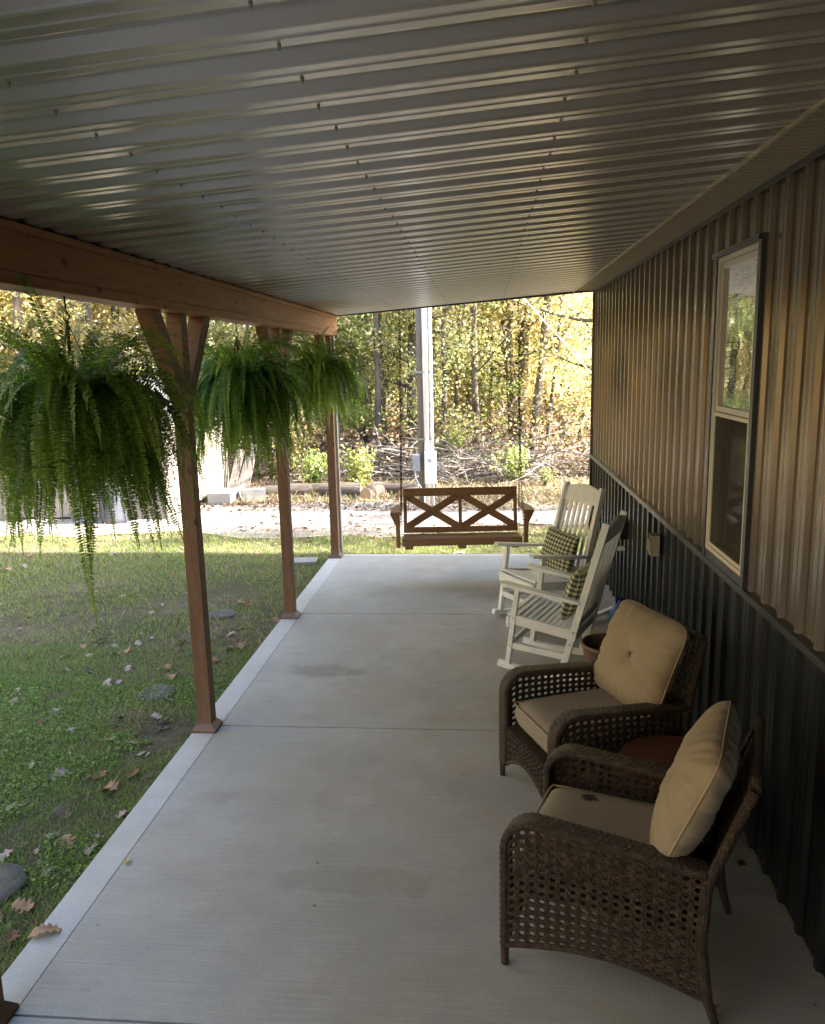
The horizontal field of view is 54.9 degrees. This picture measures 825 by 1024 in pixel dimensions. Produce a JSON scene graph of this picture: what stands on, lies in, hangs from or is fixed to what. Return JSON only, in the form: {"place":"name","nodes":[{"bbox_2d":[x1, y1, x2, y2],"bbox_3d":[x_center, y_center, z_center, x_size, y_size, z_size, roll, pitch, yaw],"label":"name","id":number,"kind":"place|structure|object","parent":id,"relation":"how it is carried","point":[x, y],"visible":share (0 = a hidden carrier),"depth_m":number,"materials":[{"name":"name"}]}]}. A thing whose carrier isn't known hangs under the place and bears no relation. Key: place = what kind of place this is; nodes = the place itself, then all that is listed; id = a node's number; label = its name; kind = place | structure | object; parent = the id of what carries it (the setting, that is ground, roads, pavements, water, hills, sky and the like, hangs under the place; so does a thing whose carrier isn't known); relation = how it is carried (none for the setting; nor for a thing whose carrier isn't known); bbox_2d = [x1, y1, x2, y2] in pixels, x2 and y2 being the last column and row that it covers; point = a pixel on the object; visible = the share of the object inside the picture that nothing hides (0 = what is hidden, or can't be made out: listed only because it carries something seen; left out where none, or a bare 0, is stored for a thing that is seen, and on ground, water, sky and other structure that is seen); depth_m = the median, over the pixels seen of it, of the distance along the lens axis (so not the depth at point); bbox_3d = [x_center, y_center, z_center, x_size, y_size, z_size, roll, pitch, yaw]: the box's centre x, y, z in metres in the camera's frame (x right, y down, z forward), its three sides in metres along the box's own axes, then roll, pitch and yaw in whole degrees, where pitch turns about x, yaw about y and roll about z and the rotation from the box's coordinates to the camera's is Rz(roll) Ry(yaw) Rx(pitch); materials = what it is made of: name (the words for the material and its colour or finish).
{"place":"outdoors","nodes":[
{"label":"outdoors","id":0,"kind":"place"},
{"bbox_2d":[0,640,259,976],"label":"lawn grass","id":1,"kind":"structure","parent":0,"point":[87,739],"depth_m":4.96,"materials":[{"name":"plant"}]},
{"bbox_2d":[0,346,587,975],"bbox_3d":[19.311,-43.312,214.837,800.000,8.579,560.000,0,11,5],"label":"lawn","id":2,"kind":"structure","parent":0,"point":[172,732],"depth_m":7.05,"materials":[{"name":"plant"}]},
{"bbox_2d":[0,848,16,861],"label":"fallen leaf","id":3,"kind":"object","parent":2,"relation":"on","point":[6,851],"visible":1,"depth_m":3.86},
{"bbox_2d":[3,929,20,942],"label":"fallen leaf","id":4,"kind":"object","parent":2,"relation":"on","point":[12,935],"visible":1,"depth_m":3.31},
{"bbox_2d":[0,862,28,906],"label":"stepping stone","id":5,"kind":"object","parent":2,"relation":"on","point":[15,871],"visible":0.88,"depth_m":3.66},
{"bbox_2d":[11,897,33,913],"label":"fallen leaf","id":6,"kind":"object","parent":2,"relation":"on","point":[23,903],"visible":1,"depth_m":3.49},
{"bbox_2d":[50,767,69,778],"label":"fallen leaf","id":7,"kind":"object","parent":2,"relation":"on","point":[61,772],"visible":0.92,"depth_m":4.64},
{"bbox_2d":[52,802,71,818],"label":"fallen leaf","id":8,"kind":"object","parent":2,"relation":"on","point":[57,811],"visible":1,"depth_m":4.24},
{"bbox_2d":[56,834,76,849],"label":"fallen leaf","id":9,"kind":"object","parent":2,"relation":"on","point":[67,836],"visible":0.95,"depth_m":3.98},
{"bbox_2d":[83,841,96,857],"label":"fallen leaf","id":10,"kind":"object","parent":2,"relation":"on","point":[88,852],"visible":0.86,"depth_m":3.89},
{"bbox_2d":[0,632,217,832],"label":"tall lawn grass","id":11,"kind":"structure","parent":2,"relation":"on","point":[68,673],"depth_m":6.31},
{"bbox_2d":[101,779,118,790],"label":"fallen leaf","id":12,"kind":"object","parent":2,"relation":"on","point":[111,787],"visible":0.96,"depth_m":4.45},
{"bbox_2d":[39,679,190,741],"bbox_3d":[-1.959,1.347,5.364,0.989,0.121,0.922,0,11,5],"label":"straw clump","id":13,"kind":"object","parent":2,"relation":"on","point":[136,714],"visible":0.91,"depth_m":5.33,"materials":[{"name":"green plant"}]},
{"bbox_2d":[0,673,235,894],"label":"clover","id":14,"kind":"object","parent":2,"relation":"on","point":[45,842],"visible":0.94,"depth_m":5.07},
{"bbox_2d":[137,685,175,701],"bbox_3d":[-1.857,1.327,5.757,0.278,0.057,0.274,0,11,5],"label":"stepping stone","id":15,"kind":"object","parent":2,"relation":"on","point":[162,688],"visible":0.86,"depth_m":5.73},
{"bbox_2d":[0,293,397,421],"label":"side woods","id":16,"kind":"object","parent":2,"relation":"on","point":[4,318],"visible":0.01,"depth_m":22.15,"materials":[{"name":"green plant"}]},
{"bbox_2d":[208,609,237,619],"bbox_3d":[-1.815,0.987,7.569,0.285,0.057,0.280,0,11,5],"label":"stepping stone","id":17,"kind":"object","parent":2,"relation":"on","point":[223,612],"visible":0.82,"depth_m":7.53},
{"bbox_2d":[207,488,240,504],"bbox_3d":[-3.279,-0.275,13.839,0.400,0.200,0.600,0,11,5],"label":"step block","id":18,"kind":"object","parent":2,"relation":"on","point":[227,495],"depth_m":13.56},
{"bbox_2d":[242,488,265,500],"bbox_3d":[-2.785,-0.307,13.945,0.400,0.200,0.203,-4,11,-12],"label":"cinder block","id":19,"kind":"object","parent":2,"relation":"on","point":[251,493],"depth_m":13.85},
{"bbox_2d":[238,407,324,478],"bbox_3d":[-2.607,-1.396,16.058,1.417,1.482,1.282,8,14,40],"label":"shrub","id":20,"kind":"object","parent":2,"relation":"on","point":[296,449],"visible":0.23,"depth_m":15.95,"materials":[{"name":"plant"}]},
{"bbox_2d":[0,527,587,647],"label":"yard grass","id":21,"kind":"structure","parent":2,"relation":"on","point":[112,577],"depth_m":9.22,"materials":[{"name":"plant"}]},
{"bbox_2d":[0,498,588,538],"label":"gravel drive","id":22,"kind":"structure","parent":2,"relation":"on","point":[250,518],"depth_m":12.02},
{"bbox_2d":[99,486,128,523],"bbox_3d":[-4.567,-0.116,12.145,0.420,0.580,0.420,0,11,5],"label":"barrel","id":23,"kind":"object","parent":22,"relation":"on","point":[119,518],"visible":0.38,"depth_m":11.99,"materials":[{"name":"plastic"}]},
{"bbox_2d":[0,376,228,519],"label":"shed","id":24,"kind":"structure","parent":22,"relation":"on","point":[216,476],"depth_m":12.70,"materials":[{"name":"white wood"}]},
{"bbox_2d":[196,431,216,499],"bbox_3d":[-3.603,-0.994,13.781,0.035,1.450,0.900,0,11,5],"label":"door","id":25,"kind":"structure","parent":24,"relation":"in","point":[209,477],"depth_m":13.90,"materials":[{"name":"beige plastic"}]},
{"bbox_2d":[2,500,584,537],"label":"drive leaf litter","id":26,"kind":"object","parent":22,"relation":"on","point":[351,521],"visible":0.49,"depth_m":11.53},
{"bbox_2d":[0,521,587,540],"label":"dry edge grass","id":27,"kind":"structure","parent":22,"relation":"on","point":[109,536],"depth_m":11.20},
{"bbox_2d":[294,557,317,564],"bbox_3d":[-1.311,0.591,9.484,0.340,0.045,0.240,-1,11,0],"label":"paver block","id":28,"kind":"object","parent":2,"relation":"on","point":[306,560],"depth_m":9.43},
{"bbox_2d":[292,444,327,482],"bbox_3d":[-1.907,-0.875,15.189,0.841,0.833,0.916,-10,14,-38],"label":"shrub","id":29,"kind":"object","parent":2,"relation":"on","point":[313,472],"visible":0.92,"depth_m":15.17,"materials":[{"name":"green plant"}]},
{"bbox_2d":[318,485,362,496],"bbox_3d":[-1.274,-0.368,14.101,0.825,0.210,0.216,2,11,19],"label":"log","id":30,"kind":"object","parent":2,"relation":"on","point":[323,490],"visible":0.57,"depth_m":13.98,"materials":[{"name":"brown wood"}]},
{"bbox_2d":[360,484,384,498],"bbox_3d":[-0.700,-0.342,13.846,0.254,0.252,0.537,4,12,25],"label":"log","id":31,"kind":"object","parent":2,"relation":"on","point":[372,491],"visible":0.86,"depth_m":13.67,"materials":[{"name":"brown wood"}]},
{"bbox_2d":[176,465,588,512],"bbox_3d":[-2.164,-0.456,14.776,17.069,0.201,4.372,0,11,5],"label":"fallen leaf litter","id":32,"kind":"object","parent":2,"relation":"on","point":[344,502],"visible":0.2,"depth_m":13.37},
{"bbox_2d":[369,483,418,493],"bbox_3d":[-0.331,-0.416,14.212,0.922,0.210,0.217,1,11,13],"label":"log","id":33,"kind":"object","parent":2,"relation":"on","point":[391,487],"visible":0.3,"depth_m":14.13,"materials":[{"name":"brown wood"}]},
{"bbox_2d":[200,472,588,509],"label":"verge grass","id":34,"kind":"structure","parent":2,"relation":"on","point":[535,497],"depth_m":13.91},
{"bbox_2d":[362,382,590,471],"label":"green undergrowth","id":35,"kind":"object","parent":2,"relation":"on","point":[485,414],"visible":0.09,"depth_m":16.37,"materials":[{"name":"green plant"}]},
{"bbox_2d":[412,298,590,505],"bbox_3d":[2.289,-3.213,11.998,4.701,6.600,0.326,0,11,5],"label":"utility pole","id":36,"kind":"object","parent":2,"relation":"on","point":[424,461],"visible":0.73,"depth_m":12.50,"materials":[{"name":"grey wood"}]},
{"bbox_2d":[572,98,824,977],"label":"house","id":37,"kind":"structure","parent":2,"relation":"on","point":[707,445],"depth_m":3.70,"materials":[{"name":"metal"}]},
{"bbox_2d":[0,0,824,1023],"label":"porch canopy","id":38,"kind":"object","parent":37,"relation":"attached to","point":[314,168],"visible":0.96,"depth_m":2.36,"materials":[{"name":"metal"}]},
{"bbox_2d":[0,272,218,629],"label":"hanging fern","id":39,"kind":"object","parent":38,"relation":"hanging from","point":[88,423],"visible":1,"depth_m":3.11,"materials":[{"name":"green plant"}]},
{"bbox_2d":[165,322,330,483],"bbox_3d":[-1.205,-0.753,5.668,1.236,1.175,1.350,0,11,5],"label":"hanging fern","id":40,"kind":"object","parent":38,"relation":"hanging from","point":[237,396],"visible":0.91,"depth_m":5.42,"materials":[{"name":"green plant"}]},
{"bbox_2d":[259,321,373,445],"bbox_3d":[-0.955,-1.282,7.882,1.273,1.190,1.225,0,11,5],"label":"hanging fern","id":41,"kind":"object","parent":38,"relation":"hanging from","point":[337,388],"visible":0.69,"depth_m":7.62,"materials":[{"name":"green plant"}]},
{"bbox_2d":[390,298,533,549],"bbox_3d":[0.481,-0.878,8.031,1.460,2.476,0.507,-1,11,1],"label":"porch swing","id":42,"kind":"object","parent":38,"relation":"hanging from","point":[460,540],"visible":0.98,"depth_m":8.36,"materials":[{"name":"brown wood"}]},
{"bbox_2d":[702,232,766,589],"bbox_3d":[1.577,-0.477,3.874,0.100,1.595,0.705,0,11,5],"label":"window","id":43,"kind":"structure","parent":37,"relation":"in","point":[739,267],"depth_m":3.86,"materials":[{"name":"glass"}]},
{"bbox_2d":[228,386,589,497],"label":"forest floor","id":44,"kind":"structure","parent":0,"point":[385,480],"depth_m":17.32,"materials":[{"name":"brown plant"}]},
{"bbox_2d":[0,291,126,373],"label":"tree","id":45,"kind":"object","parent":44,"relation":"on","point":[17,320],"visible":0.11,"depth_m":17.21,"materials":[{"name":"plant"}]},
{"bbox_2d":[0,291,138,372],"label":"tree","id":46,"kind":"object","parent":44,"relation":"on","point":[23,311],"visible":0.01,"depth_m":20.02,"materials":[{"name":"plant"}]},
{"bbox_2d":[28,297,137,372],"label":"tree","id":47,"kind":"object","parent":44,"relation":"on","point":[114,308],"visible":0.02,"depth_m":20.16,"materials":[{"name":"plant"}]},
{"bbox_2d":[0,290,211,375],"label":"tree","id":48,"kind":"object","parent":44,"relation":"on","point":[88,317],"visible":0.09,"depth_m":18.22,"materials":[{"name":"plant"}]},
{"bbox_2d":[57,307,215,376],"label":"tree","id":49,"kind":"object","parent":44,"relation":"on","point":[145,350],"visible":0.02,"depth_m":18.57,"materials":[{"name":"plant"}]},
{"bbox_2d":[66,303,210,371],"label":"tree","id":50,"kind":"object","parent":44,"relation":"on","point":[107,316],"visible":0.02,"depth_m":23.31,"materials":[{"name":"plant"}]},
{"bbox_2d":[187,317,239,372],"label":"tree","id":51,"kind":"object","parent":44,"relation":"on","point":[212,334],"depth_m":20.82,"materials":[{"name":"green plant"}]},
{"bbox_2d":[186,316,258,434],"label":"tree","id":52,"kind":"object","parent":44,"relation":"on","point":[230,334],"visible":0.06,"depth_m":19.26,"materials":[{"name":"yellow plant"}]},
{"bbox_2d":[228,449,243,487],"bbox_3d":[-3.307,-0.785,14.893,0.132,0.788,0.394,7,14,37],"label":"loose board","id":53,"kind":"object","parent":44,"relation":"on","point":[235,473],"visible":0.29,"depth_m":14.87,"materials":[{"name":"beige wood"}]},
{"bbox_2d":[236,456,249,490],"bbox_3d":[-3.171,-0.722,14.944,0.115,0.642,0.381,7,14,37],"label":"loose board","id":54,"kind":"object","parent":44,"relation":"on","point":[243,475],"visible":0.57,"depth_m":14.92,"materials":[{"name":"beige wood"}]},
{"bbox_2d":[243,444,256,488],"bbox_3d":[-3.050,-0.855,14.959,0.100,0.877,0.373,7,14,37],"label":"loose board","id":55,"kind":"object","parent":44,"relation":"on","point":[248,478],"visible":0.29,"depth_m":14.94,"materials":[{"name":"beige wood"}]},
{"bbox_2d":[261,484,311,495],"bbox_3d":[-2.262,-0.385,14.290,0.922,0.210,0.217,-2,11,-3],"label":"log","id":56,"kind":"object","parent":44,"relation":"on","point":[298,489],"visible":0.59,"depth_m":14.21,"materials":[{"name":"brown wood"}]},
{"bbox_2d":[228,323,348,465],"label":"tree","id":57,"kind":"object","parent":44,"relation":"on","point":[340,431],"depth_m":17.11,"materials":[{"name":"green plant"}]},
{"bbox_2d":[227,315,349,422],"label":"tree","id":58,"kind":"object","parent":44,"relation":"on","point":[343,323],"visible":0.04,"depth_m":15.88,"materials":[{"name":"green plant"}]},
{"bbox_2d":[2,293,590,408],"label":"woods","id":59,"kind":"object","parent":44,"relation":"on","point":[347,357],"depth_m":36.03,"materials":[{"name":"green plant"}]},
{"bbox_2d":[290,482,360,492],"bbox_3d":[-1.693,-0.431,14.485,1.513,0.210,0.217,-1,11,1],"label":"log","id":60,"kind":"object","parent":44,"relation":"on","point":[315,486],"visible":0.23,"depth_m":14.41,"materials":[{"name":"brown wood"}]},
{"bbox_2d":[289,323,366,461],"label":"tree","id":61,"kind":"object","parent":44,"relation":"on","point":[312,410],"visible":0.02,"depth_m":17.65,"materials":[{"name":"green plant"}]},
{"bbox_2d":[253,441,413,481],"bbox_3d":[-1.806,-1.104,16.293,4.168,1.109,2.145,-2,11,-5],"label":"brush pile","id":62,"kind":"object","parent":44,"relation":"on","point":[325,460],"visible":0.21,"depth_m":16.24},
{"bbox_2d":[309,315,361,453],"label":"tree","id":63,"kind":"object","parent":44,"relation":"on","point":[351,344],"visible":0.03,"depth_m":17.89,"materials":[{"name":"green plant"}]},
{"bbox_2d":[339,442,378,487],"bbox_3d":[-0.979,-0.860,14.876,0.744,0.884,0.997,-7,12,-25],"label":"shrub","id":64,"kind":"object","parent":44,"relation":"on","point":[358,470],"visible":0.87,"depth_m":14.76,"materials":[{"name":"green plant"}]},
{"bbox_2d":[336,311,408,465],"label":"tree","id":65,"kind":"object","parent":44,"relation":"on","point":[377,373],"visible":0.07,"depth_m":16.80,"materials":[{"name":"yellow plant"}]},
{"bbox_2d":[313,307,439,449],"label":"tree","id":66,"kind":"object","parent":44,"relation":"on","point":[366,441],"visible":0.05,"depth_m":18.77,"materials":[{"name":"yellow plant"}]},
{"bbox_2d":[335,311,433,458],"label":"tree","id":67,"kind":"object","parent":44,"relation":"on","point":[366,416],"visible":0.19,"depth_m":17.33,"materials":[{"name":"green plant"}]},
{"bbox_2d":[338,315,439,428],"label":"tree","id":68,"kind":"object","parent":44,"relation":"on","point":[399,400],"visible":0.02,"depth_m":22.39,"materials":[{"name":"green plant"}]},
{"bbox_2d":[208,364,590,481],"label":"undergrowth","id":69,"kind":"object","parent":44,"relation":"on","point":[504,412],"visible":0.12,"depth_m":16.17,"materials":[{"name":"brown plant"}]},
{"bbox_2d":[315,428,516,482],"bbox_3d":[-0.078,-1.195,15.818,4.496,1.394,2.415,0,11,5],"label":"brush pile","id":70,"kind":"object","parent":44,"relation":"on","point":[375,471],"visible":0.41,"depth_m":15.52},
{"bbox_2d":[337,302,511,459],"bbox_3d":[0.194,-5.659,16.881,4.178,9.424,3.894,0,11,9],"label":"tree","id":71,"kind":"object","parent":44,"relation":"on","point":[412,340],"visible":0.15,"depth_m":17.21,"materials":[{"name":"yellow plant"}]},
{"bbox_2d":[388,306,498,431],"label":"tree","id":72,"kind":"object","parent":44,"relation":"on","point":[439,383],"visible":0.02,"depth_m":20.03,"materials":[{"name":"plant"}]},
{"bbox_2d":[362,302,529,457],"bbox_3d":[0.709,-5.105,16.127,3.423,8.699,4.296,-4,11,-11],"label":"tree","id":73,"kind":"object","parent":44,"relation":"on","point":[446,361],"visible":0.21,"depth_m":16.31,"materials":[{"name":"yellow plant"}]},
{"bbox_2d":[434,419,475,468],"bbox_3d":[0.726,-1.345,16.241,1.006,1.106,0.843,-7,12,-29],"label":"shrub","id":74,"kind":"object","parent":44,"relation":"on","point":[453,440],"visible":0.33,"depth_m":16.16,"materials":[{"name":"green plant"}]},
{"bbox_2d":[391,304,529,445],"bbox_3d":[1.116,-5.402,16.224,3.070,9.208,2.248,4,12,26],"label":"tree","id":75,"kind":"object","parent":44,"relation":"on","point":[456,391],"visible":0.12,"depth_m":16.50,"materials":[{"name":"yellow plant"}]},
{"bbox_2d":[368,298,568,442],"bbox_3d":[1.187,-7.662,18.927,5.484,12.369,5.111,2,11,17],"label":"tree","id":76,"kind":"object","parent":44,"relation":"on","point":[436,323],"visible":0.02,"depth_m":19.29,"materials":[{"name":"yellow plant"}]},
{"bbox_2d":[369,415,589,486],"bbox_3d":[1.587,-1.202,15.568,5.154,1.515,2.765,1,11,12],"label":"brush pile","id":77,"kind":"object","parent":44,"relation":"on","point":[483,462],"visible":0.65,"depth_m":15.17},
{"bbox_2d":[432,300,535,452],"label":"tree","id":78,"kind":"object","parent":44,"relation":"on","point":[494,388],"visible":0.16,"depth_m":17.46,"materials":[{"name":"yellow plant"}]},
{"bbox_2d":[427,297,541,466],"bbox_3d":[1.119,-6.479,15.376,2.970,11.709,3.881,-5,11,-18],"label":"tree","id":79,"kind":"object","parent":44,"relation":"on","point":[474,374],"visible":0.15,"depth_m":16.11,"materials":[{"name":"plant"}]},
{"bbox_2d":[432,300,537,450],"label":"tree","id":80,"kind":"object","parent":44,"relation":"on","point":[489,407],"visible":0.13,"depth_m":17.89,"materials":[{"name":"plant"}]},
{"bbox_2d":[395,293,591,449],"bbox_3d":[2.382,-7.767,17.264,5.838,13.342,5.675,-5,11,-17],"label":"tree","id":81,"kind":"object","parent":44,"relation":"on","point":[523,364],"visible":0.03,"depth_m":17.69,"materials":[{"name":"yellow plant"}]},
{"bbox_2d":[447,305,540,410],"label":"tree","id":82,"kind":"object","parent":44,"relation":"on","point":[503,372],"depth_m":26.51,"materials":[{"name":"plant"}]},
{"bbox_2d":[488,438,530,481],"bbox_3d":[1.870,-0.945,14.913,0.874,0.863,0.659,4,12,25],"label":"shrub","id":83,"kind":"object","parent":44,"relation":"on","point":[513,465],"visible":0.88,"depth_m":14.89,"materials":[{"name":"green plant"}]},
{"bbox_2d":[463,295,589,449],"bbox_3d":[2.702,-4.858,17.068,3.434,7.713,2.892,6,13,32],"label":"tree","id":84,"kind":"object","parent":44,"relation":"on","point":[547,388],"visible":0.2,"depth_m":17.28,"materials":[{"name":"yellow plant"}]},
{"bbox_2d":[470,292,592,475],"bbox_3d":[3.697,-6.280,14.135,4.868,11.780,5.223,-9,13,-34],"label":"tree","id":85,"kind":"object","parent":44,"relation":"on","point":[563,314],"visible":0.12,"depth_m":15.31,"materials":[{"name":"yellow plant"}]},
{"bbox_2d":[474,426,589,476],"bbox_3d":[2.962,-1.162,15.967,3.776,1.031,2.340,0,11,5],"label":"brush pile","id":86,"kind":"object","parent":44,"relation":"on","point":[558,458],"visible":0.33,"depth_m":15.82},
{"bbox_2d":[495,306,579,406],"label":"tree","id":87,"kind":"object","parent":44,"relation":"on","point":[530,350],"visible":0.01,"depth_m":22.86,"materials":[{"name":"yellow plant"}]},
{"bbox_2d":[491,293,592,463],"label":"tree","id":88,"kind":"object","parent":44,"relation":"on","point":[544,330],"visible":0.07,"depth_m":16.54,"materials":[{"name":"plant"}]},
{"bbox_2d":[494,293,591,434],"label":"tree","id":89,"kind":"object","parent":44,"relation":"on","point":[534,372],"visible":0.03,"depth_m":20.53,"materials":[{"name":"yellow plant"}]},
{"bbox_2d":[538,466,557,485],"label":"shrub","id":90,"kind":"object","parent":44,"relation":"on","point":[545,479],"visible":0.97,"depth_m":14.55,"materials":[{"name":"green plant"}]},
{"bbox_2d":[528,293,592,462],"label":"tree","id":91,"kind":"object","parent":44,"relation":"on","point":[551,401],"visible":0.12,"depth_m":16.53,"materials":[{"name":"yellow plant"}]},
{"bbox_2d":[529,292,591,394],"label":"tree","id":92,"kind":"object","parent":44,"relation":"on","point":[575,338],"visible":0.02,"depth_m":19.66,"materials":[{"name":"plant"}]},
{"bbox_2d":[532,292,591,450],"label":"tree","id":93,"kind":"object","parent":44,"relation":"on","point":[587,404],"visible":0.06,"depth_m":17.64,"materials":[{"name":"plant"}]},
{"bbox_2d":[8,556,824,1023],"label":"porch floor","id":94,"kind":"structure","parent":0,"point":[340,810],"depth_m":3.55,"materials":[{"name":"concrete"}]},
{"bbox_2d":[1,554,583,1023],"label":"porch floor edge","id":95,"kind":"object","parent":94,"relation":"on","point":[29,966],"visible":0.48,"depth_m":3.92,"materials":[{"name":"concrete"}]},
{"bbox_2d":[21,923,61,940],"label":"fallen leaf","id":96,"kind":"object","parent":95,"relation":"on","point":[43,928],"visible":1,"depth_m":3.22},
{"bbox_2d":[492,481,612,631],"bbox_3d":[1.241,0.357,6.908,0.938,1.162,0.625,-6,12,-25],"label":"rocking chair","id":97,"kind":"object","parent":94,"relation":"on","point":[590,495],"visible":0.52,"depth_m":6.89,"materials":[{"name":"white paint"}]},
{"bbox_2d":[541,526,578,577],"bbox_3d":[1.275,0.345,6.937,0.149,0.376,0.432,11,8,-27],"label":"pillow","id":98,"kind":"object","parent":97,"relation":"on","point":[557,541],"visible":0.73,"depth_m":6.83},
{"bbox_2d":[497,510,627,680],"bbox_3d":[1.157,0.575,5.778,0.938,1.162,0.625,4,12,28],"label":"rocking chair","id":99,"kind":"object","parent":94,"relation":"on","point":[573,628],"visible":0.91,"depth_m":5.71,"materials":[{"name":"white paint"}]},
{"bbox_2d":[561,562,590,619],"bbox_3d":[1.202,0.569,5.767,0.153,0.376,0.432,21,17,23],"label":"pillow","id":100,"kind":"object","parent":99,"relation":"on","point":[575,585],"visible":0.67,"depth_m":5.60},
{"bbox_2d":[581,633,606,688],"bbox_3d":[1.282,1.055,5.179,0.368,0.432,0.368,0,11,5],"label":"plant pot","id":101,"kind":"object","parent":94,"relation":"on","point":[591,644],"visible":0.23,"depth_m":5.22,"materials":[{"name":"ceramic"}]},
{"bbox_2d":[499,599,707,798],"bbox_3d":[0.972,1.004,4.103,0.863,0.957,0.683,-5,11,-16],"label":"wicker armchair","id":102,"kind":"object","parent":94,"relation":"on","point":[638,662],"visible":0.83,"depth_m":3.97,"materials":[{"name":"wicker"}]},
{"bbox_2d":[609,595,623,620],"bbox_3d":[1.745,0.839,6.698,0.169,0.267,0.207,8,14,40],"label":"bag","id":103,"kind":"object","parent":94,"relation":"on","point":[616,604],"visible":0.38,"depth_m":6.68,"materials":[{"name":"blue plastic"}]},
{"bbox_2d":[499,701,765,1023],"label":"wicker armchair","id":104,"kind":"object","parent":94,"relation":"on","point":[652,865],"visible":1,"depth_m":2.80,"materials":[{"name":"wicker"}]},
{"bbox_2d":[618,735,711,844],"bbox_3d":[1.190,1.342,3.596,0.524,0.466,0.524,2,11,15],"label":"side table","id":105,"kind":"object","parent":94,"relation":"on","point":[661,749],"visible":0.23,"depth_m":3.65,"materials":[{"name":"brown wood"}]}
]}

